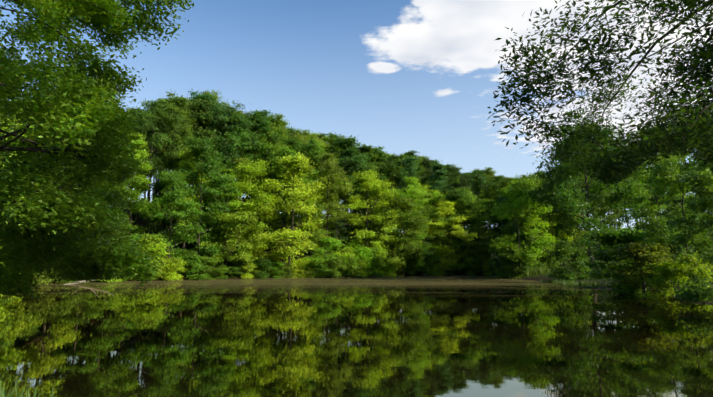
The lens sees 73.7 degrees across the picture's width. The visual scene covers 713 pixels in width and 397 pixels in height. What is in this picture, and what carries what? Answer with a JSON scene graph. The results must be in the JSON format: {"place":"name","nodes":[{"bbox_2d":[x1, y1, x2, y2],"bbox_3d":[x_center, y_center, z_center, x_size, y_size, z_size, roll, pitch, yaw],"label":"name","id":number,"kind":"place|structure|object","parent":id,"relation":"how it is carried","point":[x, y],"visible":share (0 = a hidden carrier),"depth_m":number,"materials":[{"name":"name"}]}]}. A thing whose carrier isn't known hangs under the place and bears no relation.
{"place":"outdoors","nodes":[
{"label":"outdoors","id":0,"kind":"place"},
{"bbox_2d":[0,275,712,396],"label":"water","id":1,"kind":"structure","parent":0,"point":[445,336],"depth_m":11.91,"materials":[{"name":"liquid"}]},
{"bbox_2d":[542,279,607,287],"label":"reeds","id":2,"kind":"object","parent":1,"relation":"on","point":[572,283],"visible":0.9,"depth_m":44.86,"materials":[{"name":"plant"}]},
{"bbox_2d":[0,0,712,232],"label":"sky","id":3,"kind":"structure","parent":0,"point":[400,76],"materials":[{"name":"blue"}]},
{"bbox_2d":[12,196,712,304],"bbox_3d":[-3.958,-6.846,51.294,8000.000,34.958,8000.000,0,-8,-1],"label":"bushes","id":4,"kind":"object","parent":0,"point":[139,221],"depth_m":78.83,"materials":[{"name":"plant"}]},
{"bbox_2d":[0,100,26,273],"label":"tree","id":5,"kind":"object","parent":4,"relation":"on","point":[14,151],"visible":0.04,"depth_m":41.15,"materials":[{"name":"green plant"}]},
{"bbox_2d":[0,380,52,396],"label":"grass","id":6,"kind":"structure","parent":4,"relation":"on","point":[3,393],"depth_m":5.71,"materials":[{"name":"plant"}]},
{"bbox_2d":[29,265,56,284],"bbox_3d":[-33.142,7.720,49.778,4.457,3.402,5.840,4,-9,-24],"label":"bush","id":7,"kind":"object","parent":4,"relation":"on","point":[44,281],"visible":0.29,"depth_m":48.70,"materials":[{"name":"green plant"}]},
{"bbox_2d":[0,0,193,299],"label":"tree","id":8,"kind":"object","parent":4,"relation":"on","point":[72,104],"visible":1,"depth_m":8.79,"materials":[{"name":"green plant"}]},
{"bbox_2d":[85,176,166,242],"bbox_3d":[-31.743,1.160,62.528,9.169,15.236,11.415,-8,-11,43],"label":"tree","id":9,"kind":"object","parent":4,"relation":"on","point":[132,228],"visible":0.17,"depth_m":62.74,"materials":[{"name":"green plant"}]},
{"bbox_2d":[113,131,159,234],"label":"tree","id":10,"kind":"object","parent":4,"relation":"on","point":[144,187],"visible":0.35,"depth_m":67.36,"materials":[{"name":"green plant"}]},
{"bbox_2d":[125,105,154,223],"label":"tree","id":11,"kind":"object","parent":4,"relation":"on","point":[147,135],"visible":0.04,"depth_m":80.99,"materials":[{"name":"green plant"}]},
{"bbox_2d":[130,234,173,276],"bbox_3d":[-27.612,7.578,61.633,5.984,6.177,8.460,7,-11,-41],"label":"bush","id":12,"kind":"object","parent":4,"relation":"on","point":[153,238],"visible":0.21,"depth_m":60.68,"materials":[{"name":"green plant"}]},
{"bbox_2d":[133,99,187,232],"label":"tree","id":13,"kind":"object","parent":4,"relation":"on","point":[155,111],"visible":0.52,"depth_m":73.29,"materials":[{"name":"green plant"}]},
{"bbox_2d":[134,100,186,236],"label":"tree","id":14,"kind":"object","parent":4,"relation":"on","point":[144,224],"visible":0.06,"depth_m":77.35,"materials":[{"name":"green plant"}]},
{"bbox_2d":[143,164,178,259],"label":"tree","id":15,"kind":"object","parent":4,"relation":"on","point":[157,187],"visible":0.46,"depth_m":66.91,"materials":[{"name":"green plant"}]},
{"bbox_2d":[129,170,204,273],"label":"tree","id":16,"kind":"object","parent":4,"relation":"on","point":[170,178],"visible":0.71,"depth_m":65.05,"materials":[{"name":"green plant"}]},
{"bbox_2d":[150,255,183,280],"bbox_3d":[-25.707,9.188,61.826,5.764,3.833,4.399,-1,-8,10],"label":"bush","id":17,"kind":"object","parent":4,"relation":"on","point":[167,268],"visible":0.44,"depth_m":61.50,"materials":[{"name":"green plant"}]},
{"bbox_2d":[161,257,187,280],"bbox_3d":[-24.417,9.517,63.303,4.338,3.489,5.684,2,-8,-11],"label":"bush","id":18,"kind":"object","parent":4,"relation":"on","point":[178,264],"visible":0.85,"depth_m":62.05,"materials":[{"name":"green plant"}]},
{"bbox_2d":[152,89,200,243],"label":"tree","id":19,"kind":"object","parent":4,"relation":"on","point":[177,103],"visible":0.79,"depth_m":75.76,"materials":[{"name":"green plant"}]},
{"bbox_2d":[168,149,210,249],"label":"tree","id":20,"kind":"object","parent":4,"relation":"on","point":[185,156],"visible":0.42,"depth_m":72.27,"materials":[{"name":"green plant"}]},
{"bbox_2d":[151,96,231,247],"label":"tree","id":21,"kind":"object","parent":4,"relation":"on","point":[199,107],"visible":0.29,"depth_m":81.55,"materials":[{"name":"green plant"}]},
{"bbox_2d":[176,249,210,279],"bbox_3d":[-22.592,9.248,65.244,4.789,4.725,6.274,4,-9,-25],"label":"bush","id":22,"kind":"object","parent":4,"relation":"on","point":[192,257],"visible":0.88,"depth_m":64.27,"materials":[{"name":"green plant"}]},
{"bbox_2d":[146,136,242,265],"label":"tree","id":23,"kind":"object","parent":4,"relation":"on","point":[198,147],"visible":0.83,"depth_m":69.69,"materials":[{"name":"green plant"}]},
{"bbox_2d":[183,88,218,152],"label":"tree","id":24,"kind":"object","parent":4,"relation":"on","point":[203,96],"visible":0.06,"depth_m":88.54,"materials":[{"name":"green plant"}]},
{"bbox_2d":[186,178,231,256],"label":"tree","id":25,"kind":"object","parent":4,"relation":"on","point":[207,202],"visible":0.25,"depth_m":74.67,"materials":[{"name":"green plant"}]},
{"bbox_2d":[192,256,228,279],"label":"bush","id":26,"kind":"object","parent":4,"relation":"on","point":[210,261],"visible":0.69,"depth_m":66.14,"materials":[{"name":"green plant"}]},
{"bbox_2d":[201,168,253,253],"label":"tree","id":27,"kind":"object","parent":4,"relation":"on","point":[234,204],"visible":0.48,"depth_m":73.22,"materials":[{"name":"green plant"}]},
{"bbox_2d":[197,207,268,274],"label":"tree","id":28,"kind":"object","parent":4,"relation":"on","point":[242,218],"visible":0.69,"depth_m":70.92,"materials":[{"name":"green plant"}]},
{"bbox_2d":[206,99,260,244],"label":"tree","id":29,"kind":"object","parent":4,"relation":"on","point":[220,112],"visible":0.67,"depth_m":81.79,"materials":[{"name":"green plant"}]},
{"bbox_2d":[203,111,275,254],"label":"tree","id":30,"kind":"object","parent":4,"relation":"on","point":[241,139],"visible":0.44,"depth_m":81.62,"materials":[{"name":"green plant"}]},
{"bbox_2d":[214,156,264,245],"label":"tree","id":31,"kind":"object","parent":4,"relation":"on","point":[239,160],"visible":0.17,"depth_m":79.97,"materials":[{"name":"green plant"}]},
{"bbox_2d":[226,257,254,274],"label":"bush","id":32,"kind":"object","parent":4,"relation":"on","point":[239,264],"visible":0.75,"depth_m":70.08,"materials":[{"name":"green plant"}]},
{"bbox_2d":[214,159,278,248],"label":"tree","id":33,"kind":"object","parent":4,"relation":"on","point":[246,172],"visible":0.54,"depth_m":75.39,"materials":[{"name":"green plant"}]},
{"bbox_2d":[240,262,261,278],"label":"bush","id":34,"kind":"object","parent":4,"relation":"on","point":[246,268],"visible":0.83,"depth_m":70.12,"materials":[{"name":"green plant"}]},
{"bbox_2d":[233,239,269,273],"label":"bush","id":35,"kind":"object","parent":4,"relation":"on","point":[257,252],"visible":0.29,"depth_m":72.94,"materials":[{"name":"green plant"}]},
{"bbox_2d":[226,107,287,192],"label":"tree","id":36,"kind":"object","parent":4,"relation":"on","point":[256,117],"visible":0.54,"depth_m":86.03,"materials":[{"name":"green plant"}]},
{"bbox_2d":[250,257,274,278],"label":"bush","id":37,"kind":"object","parent":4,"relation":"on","point":[261,263],"visible":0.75,"depth_m":71.17,"materials":[{"name":"green plant"}]},
{"bbox_2d":[241,164,286,259],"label":"tree","id":38,"kind":"object","parent":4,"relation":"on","point":[271,174],"visible":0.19,"depth_m":80.72,"materials":[{"name":"green plant"}]},
{"bbox_2d":[253,113,291,253],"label":"tree","id":39,"kind":"object","parent":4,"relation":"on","point":[279,125],"visible":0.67,"depth_m":87.08,"materials":[{"name":"green plant"}]},
{"bbox_2d":[266,262,287,277],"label":"bush","id":40,"kind":"object","parent":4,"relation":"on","point":[277,265],"visible":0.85,"depth_m":73.50,"materials":[{"name":"green plant"}]},
{"bbox_2d":[232,152,328,274],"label":"tree","id":41,"kind":"object","parent":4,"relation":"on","point":[296,164],"visible":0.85,"depth_m":76.20,"materials":[{"name":"green plant"}]},
{"bbox_2d":[261,146,319,259],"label":"tree","id":42,"kind":"object","parent":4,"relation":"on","point":[287,150],"visible":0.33,"depth_m":82.03,"materials":[{"name":"green plant"}]},
{"bbox_2d":[279,173,320,257],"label":"tree","id":43,"kind":"object","parent":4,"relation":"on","point":[289,219],"visible":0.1,"depth_m":85.16,"materials":[{"name":"green plant"}]},
{"bbox_2d":[279,136,321,256],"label":"tree","id":44,"kind":"object","parent":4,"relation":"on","point":[297,145],"visible":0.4,"depth_m":92.33,"materials":[{"name":"green plant"}]},
{"bbox_2d":[276,183,334,263],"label":"tree","id":45,"kind":"object","parent":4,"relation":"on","point":[315,236],"visible":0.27,"depth_m":80.98,"materials":[{"name":"green plant"}]},
{"bbox_2d":[298,253,326,277],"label":"bush","id":46,"kind":"object","parent":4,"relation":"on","point":[317,258],"visible":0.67,"depth_m":78.60,"materials":[{"name":"green plant"}]},
{"bbox_2d":[304,138,327,252],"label":"tree","id":47,"kind":"object","parent":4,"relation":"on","point":[316,150],"visible":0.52,"depth_m":94.16,"materials":[{"name":"green plant"}]},
{"bbox_2d":[293,175,341,256],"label":"tree","id":48,"kind":"object","parent":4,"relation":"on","point":[323,198],"visible":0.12,"depth_m":89.31,"materials":[{"name":"green plant"}]},
{"bbox_2d":[302,152,356,257],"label":"tree","id":49,"kind":"object","parent":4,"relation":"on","point":[327,163],"visible":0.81,"depth_m":86.07,"materials":[{"name":"green plant"}]},
{"bbox_2d":[323,255,343,276],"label":"bush","id":50,"kind":"object","parent":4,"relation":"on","point":[331,274],"visible":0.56,"depth_m":80.42,"materials":[{"name":"green plant"}]},
{"bbox_2d":[312,237,357,276],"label":"bush","id":51,"kind":"object","parent":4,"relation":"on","point":[328,244],"visible":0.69,"depth_m":81.69,"materials":[{"name":"green plant"}]},
{"bbox_2d":[320,170,353,240],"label":"tree","id":52,"kind":"object","parent":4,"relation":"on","point":[340,196],"visible":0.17,"depth_m":94.03,"materials":[{"name":"green plant"}]},
{"bbox_2d":[327,185,347,252],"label":"tree","id":53,"kind":"object","parent":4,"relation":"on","point":[337,224],"visible":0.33,"depth_m":89.08,"materials":[{"name":"green plant"}]},
{"bbox_2d":[323,132,354,222],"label":"tree","id":54,"kind":"object","parent":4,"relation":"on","point":[330,139],"visible":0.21,"depth_m":107.25,"materials":[{"name":"green plant"}]},
{"bbox_2d":[332,246,358,273],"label":"bush","id":55,"kind":"object","parent":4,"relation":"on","point":[348,252],"visible":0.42,"depth_m":84.19,"materials":[{"name":"green plant"}]},
{"bbox_2d":[318,135,374,245],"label":"tree","id":56,"kind":"object","parent":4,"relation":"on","point":[346,145],"visible":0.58,"depth_m":98.38,"materials":[{"name":"green plant"}]},
{"bbox_2d":[338,142,362,239],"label":"tree","id":57,"kind":"object","parent":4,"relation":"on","point":[348,195],"visible":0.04,"depth_m":102.27,"materials":[{"name":"green plant"}]},
{"bbox_2d":[341,257,363,276],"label":"bush","id":58,"kind":"object","parent":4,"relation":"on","point":[355,268],"visible":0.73,"depth_m":82.70,"materials":[{"name":"green plant"}]},
{"bbox_2d":[339,241,385,276],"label":"tree","id":59,"kind":"object","parent":4,"relation":"on","point":[362,249],"visible":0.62,"depth_m":85.12,"materials":[{"name":"green plant"}]},
{"bbox_2d":[350,188,374,243],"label":"tree","id":60,"kind":"object","parent":4,"relation":"on","point":[364,211],"visible":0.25,"depth_m":93.22,"materials":[{"name":"green plant"}]},
{"bbox_2d":[342,144,386,244],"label":"tree","id":61,"kind":"object","parent":4,"relation":"on","point":[365,149],"visible":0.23,"depth_m":99.15,"materials":[{"name":"green plant"}]},
{"bbox_2d":[345,169,402,261],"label":"tree","id":62,"kind":"object","parent":4,"relation":"on","point":[367,181],"visible":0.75,"depth_m":90.16,"materials":[{"name":"green plant"}]},
{"bbox_2d":[359,247,390,276],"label":"bush","id":63,"kind":"object","parent":4,"relation":"on","point":[381,264],"visible":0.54,"depth_m":85.93,"materials":[{"name":"green plant"}]},
{"bbox_2d":[367,145,390,240],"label":"tree","id":64,"kind":"object","parent":4,"relation":"on","point":[382,168],"visible":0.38,"depth_m":102.81,"materials":[{"name":"green plant"}]},
{"bbox_2d":[357,212,408,270],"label":"tree","id":65,"kind":"object","parent":4,"relation":"on","point":[389,231],"visible":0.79,"depth_m":89.63,"materials":[{"name":"green plant"}]},
{"bbox_2d":[376,152,409,194],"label":"tree","id":66,"kind":"object","parent":4,"relation":"on","point":[392,162],"visible":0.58,"depth_m":104.53,"materials":[{"name":"green plant"}]},
{"bbox_2d":[380,187,411,252],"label":"tree","id":67,"kind":"object","parent":4,"relation":"on","point":[398,190],"visible":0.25,"depth_m":100.11,"materials":[{"name":"green plant"}]},
{"bbox_2d":[370,196,436,275],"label":"tree","id":68,"kind":"object","parent":4,"relation":"on","point":[402,205],"visible":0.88,"depth_m":90.49,"materials":[{"name":"green plant"}]},
{"bbox_2d":[393,155,418,251],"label":"tree","id":69,"kind":"object","parent":4,"relation":"on","point":[409,168],"visible":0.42,"depth_m":105.56,"materials":[{"name":"green plant"}]},
{"bbox_2d":[395,176,431,232],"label":"tree","id":70,"kind":"object","parent":4,"relation":"on","point":[414,190],"visible":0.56,"depth_m":98.97,"materials":[{"name":"green plant"}]},
{"bbox_2d":[391,150,439,251],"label":"tree","id":71,"kind":"object","parent":4,"relation":"on","point":[412,154],"visible":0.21,"depth_m":115.01,"materials":[{"name":"green plant"}]},
{"bbox_2d":[400,209,434,273],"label":"tree","id":72,"kind":"object","parent":4,"relation":"on","point":[422,236],"visible":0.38,"depth_m":93.57,"materials":[{"name":"green plant"}]},
{"bbox_2d":[405,247,437,275],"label":"bush","id":73,"kind":"object","parent":4,"relation":"on","point":[427,259],"visible":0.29,"depth_m":93.45,"materials":[{"name":"green plant"}]},
{"bbox_2d":[419,155,438,252],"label":"tree","id":74,"kind":"object","parent":4,"relation":"on","point":[429,171],"visible":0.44,"depth_m":117.03,"materials":[{"name":"green plant"}]},
{"bbox_2d":[417,184,442,245],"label":"tree","id":75,"kind":"object","parent":4,"relation":"on","point":[426,189],"visible":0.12,"depth_m":106.02,"materials":[{"name":"green plant"}]},
{"bbox_2d":[417,204,453,266],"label":"tree","id":76,"kind":"object","parent":4,"relation":"on","point":[428,209],"visible":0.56,"depth_m":96.93,"materials":[{"name":"green plant"}]},
{"bbox_2d":[425,192,453,251],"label":"tree","id":77,"kind":"object","parent":4,"relation":"on","point":[438,198],"visible":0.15,"depth_m":102.03,"materials":[{"name":"green plant"}]},
{"bbox_2d":[426,163,457,253],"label":"tree","id":78,"kind":"object","parent":4,"relation":"on","point":[439,182],"visible":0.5,"depth_m":108.94,"materials":[{"name":"green plant"}]},
{"bbox_2d":[431,164,461,195],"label":"tree","id":79,"kind":"object","parent":4,"relation":"on","point":[452,169],"visible":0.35,"depth_m":113.20,"materials":[{"name":"green plant"}]},
{"bbox_2d":[424,200,478,275],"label":"tree","id":80,"kind":"object","parent":4,"relation":"on","point":[444,207],"visible":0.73,"depth_m":96.14,"materials":[{"name":"green plant"}]},
{"bbox_2d":[444,252,465,274],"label":"tree","id":81,"kind":"object","parent":4,"relation":"on","point":[458,267],"visible":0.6,"depth_m":95.70,"materials":[{"name":"green plant"}]},
{"bbox_2d":[452,170,471,205],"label":"tree","id":82,"kind":"object","parent":4,"relation":"on","point":[465,178],"visible":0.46,"depth_m":109.80,"materials":[{"name":"green plant"}]},
{"bbox_2d":[446,187,481,252],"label":"tree","id":83,"kind":"object","parent":4,"relation":"on","point":[474,217],"visible":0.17,"depth_m":100.81,"materials":[{"name":"green plant"}]},
{"bbox_2d":[440,187,493,273],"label":"tree","id":84,"kind":"object","parent":4,"relation":"on","point":[460,195],"visible":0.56,"depth_m":98.59,"materials":[{"name":"green plant"}]},
{"bbox_2d":[455,223,497,271],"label":"tree","id":85,"kind":"object","parent":4,"relation":"on","point":[482,236],"visible":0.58,"depth_m":97.55,"materials":[{"name":"green plant"}]},
{"bbox_2d":[464,168,493,206],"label":"tree","id":86,"kind":"object","parent":4,"relation":"on","point":[478,178],"visible":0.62,"depth_m":111.56,"materials":[{"name":"green plant"}]},
{"bbox_2d":[468,167,497,239],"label":"tree","id":87,"kind":"object","parent":4,"relation":"on","point":[489,173],"visible":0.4,"depth_m":113.37,"materials":[{"name":"green plant"}]},
{"bbox_2d":[471,199,505,256],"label":"tree","id":88,"kind":"object","parent":4,"relation":"on","point":[485,217],"visible":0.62,"depth_m":100.48,"materials":[{"name":"green plant"}]},
{"bbox_2d":[479,175,507,233],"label":"tree","id":89,"kind":"object","parent":4,"relation":"on","point":[499,180],"visible":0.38,"depth_m":110.45,"materials":[{"name":"green plant"}]},
{"bbox_2d":[486,177,517,243],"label":"tree","id":90,"kind":"object","parent":4,"relation":"on","point":[496,187],"visible":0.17,"depth_m":105.44,"materials":[{"name":"green plant"}]},
{"bbox_2d":[489,194,516,249],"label":"tree","id":91,"kind":"object","parent":4,"relation":"on","point":[502,221],"visible":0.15,"depth_m":101.06,"materials":[{"name":"green plant"}]},
{"bbox_2d":[493,222,525,263],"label":"tree","id":92,"kind":"object","parent":4,"relation":"on","point":[505,231],"visible":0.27,"depth_m":91.46,"materials":[{"name":"green plant"}]},
{"bbox_2d":[487,252,532,278],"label":"bush","id":93,"kind":"object","parent":4,"relation":"on","point":[505,258],"visible":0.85,"depth_m":70.26,"materials":[{"name":"green plant"}]},
{"bbox_2d":[483,175,559,274],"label":"tree","id":94,"kind":"object","parent":4,"relation":"on","point":[514,190],"visible":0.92,"depth_m":71.03,"materials":[{"name":"green plant"}]},
{"bbox_2d":[502,264,552,278],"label":"spit reeds","id":95,"kind":"object","parent":4,"relation":"on","point":[536,271],"visible":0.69,"depth_m":70.27,"materials":[{"name":"plant"}]},
{"bbox_2d":[499,179,561,268],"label":"tree","id":96,"kind":"object","parent":4,"relation":"on","point":[514,224],"visible":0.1,"depth_m":81.78,"materials":[{"name":"green plant"}]},
{"bbox_2d":[502,173,564,269],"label":"tree","id":97,"kind":"object","parent":4,"relation":"on","point":[523,229],"visible":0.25,"depth_m":75.28,"materials":[{"name":"green plant"}]},
{"bbox_2d":[527,208,570,262],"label":"tree","id":98,"kind":"object","parent":4,"relation":"on","point":[556,234],"visible":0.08,"depth_m":83.20,"materials":[{"name":"green plant"}]},
{"bbox_2d":[547,240,592,281],"bbox_3d":[23.606,7.087,52.143,6.086,5.164,4.428,1,-8,-6],"label":"bush","id":99,"kind":"object","parent":4,"relation":"on","point":[565,253],"visible":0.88,"depth_m":51.58,"materials":[{"name":"green plant"}]},
{"bbox_2d":[554,175,626,259],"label":"tree","id":100,"kind":"object","parent":4,"relation":"on","point":[567,220],"visible":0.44,"depth_m":79.74,"materials":[{"name":"green plant"}]},
{"bbox_2d":[521,107,660,268],"bbox_3d":[29.953,-1.222,63.301,16.900,22.300,18.955,2,-8,-13],"label":"tree","id":101,"kind":"object","parent":4,"relation":"on","point":[555,190],"visible":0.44,"depth_m":61.62,"materials":[{"name":"green plant"}]},
{"bbox_2d":[487,0,712,183],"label":"tree","id":102,"kind":"object","parent":4,"relation":"on","point":[684,133],"visible":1,"depth_m":7.92,"materials":[{"name":"green plant"}]},
{"bbox_2d":[597,177,639,256],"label":"tree","id":103,"kind":"object","parent":4,"relation":"on","point":[617,210],"visible":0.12,"depth_m":86.57,"materials":[{"name":"green plant"}]},
{"bbox_2d":[566,226,679,294],"bbox_3d":[19.725,4.565,34.176,9.270,5.226,6.983,0,-8,1],"label":"bush","id":104,"kind":"object","parent":4,"relation":"on","point":[609,237],"visible":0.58,"depth_m":33.65,"materials":[{"name":"green plant"}]},
{"bbox_2d":[629,169,668,230],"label":"tree","id":105,"kind":"object","parent":4,"relation":"on","point":[658,199],"visible":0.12,"depth_m":88.02,"materials":[{"name":"green plant"}]},
{"bbox_2d":[600,241,698,294],"bbox_3d":[18.950,4.717,31.005,5.170,3.857,6.863,-5,-9,31],"label":"bush","id":106,"kind":"object","parent":4,"relation":"on","point":[646,254],"visible":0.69,"depth_m":30.27,"materials":[{"name":"green plant"}]},
{"bbox_2d":[624,123,691,236],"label":"tree","id":107,"kind":"object","parent":4,"relation":"on","point":[656,207],"visible":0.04,"depth_m":71.40,"materials":[{"name":"green plant"}]},
{"bbox_2d":[612,150,712,281],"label":"tree","id":108,"kind":"object","parent":4,"relation":"on","point":[662,178],"visible":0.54,"depth_m":30.53,"materials":[{"name":"green plant"}]},
{"bbox_2d":[635,253,712,298],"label":"bush","id":109,"kind":"object","parent":4,"relation":"on","point":[674,271],"visible":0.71,"depth_m":26.86,"materials":[{"name":"green plant"}]},
{"bbox_2d":[651,195,712,260],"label":"tree","id":110,"kind":"object","parent":4,"relation":"on","point":[668,211],"visible":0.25,"depth_m":38.37,"materials":[{"name":"green plant"}]},
{"bbox_2d":[665,145,712,305],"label":"tree","id":111,"kind":"object","parent":4,"relation":"on","point":[694,290],"visible":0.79,"depth_m":22.44,"materials":[{"name":"green plant"}]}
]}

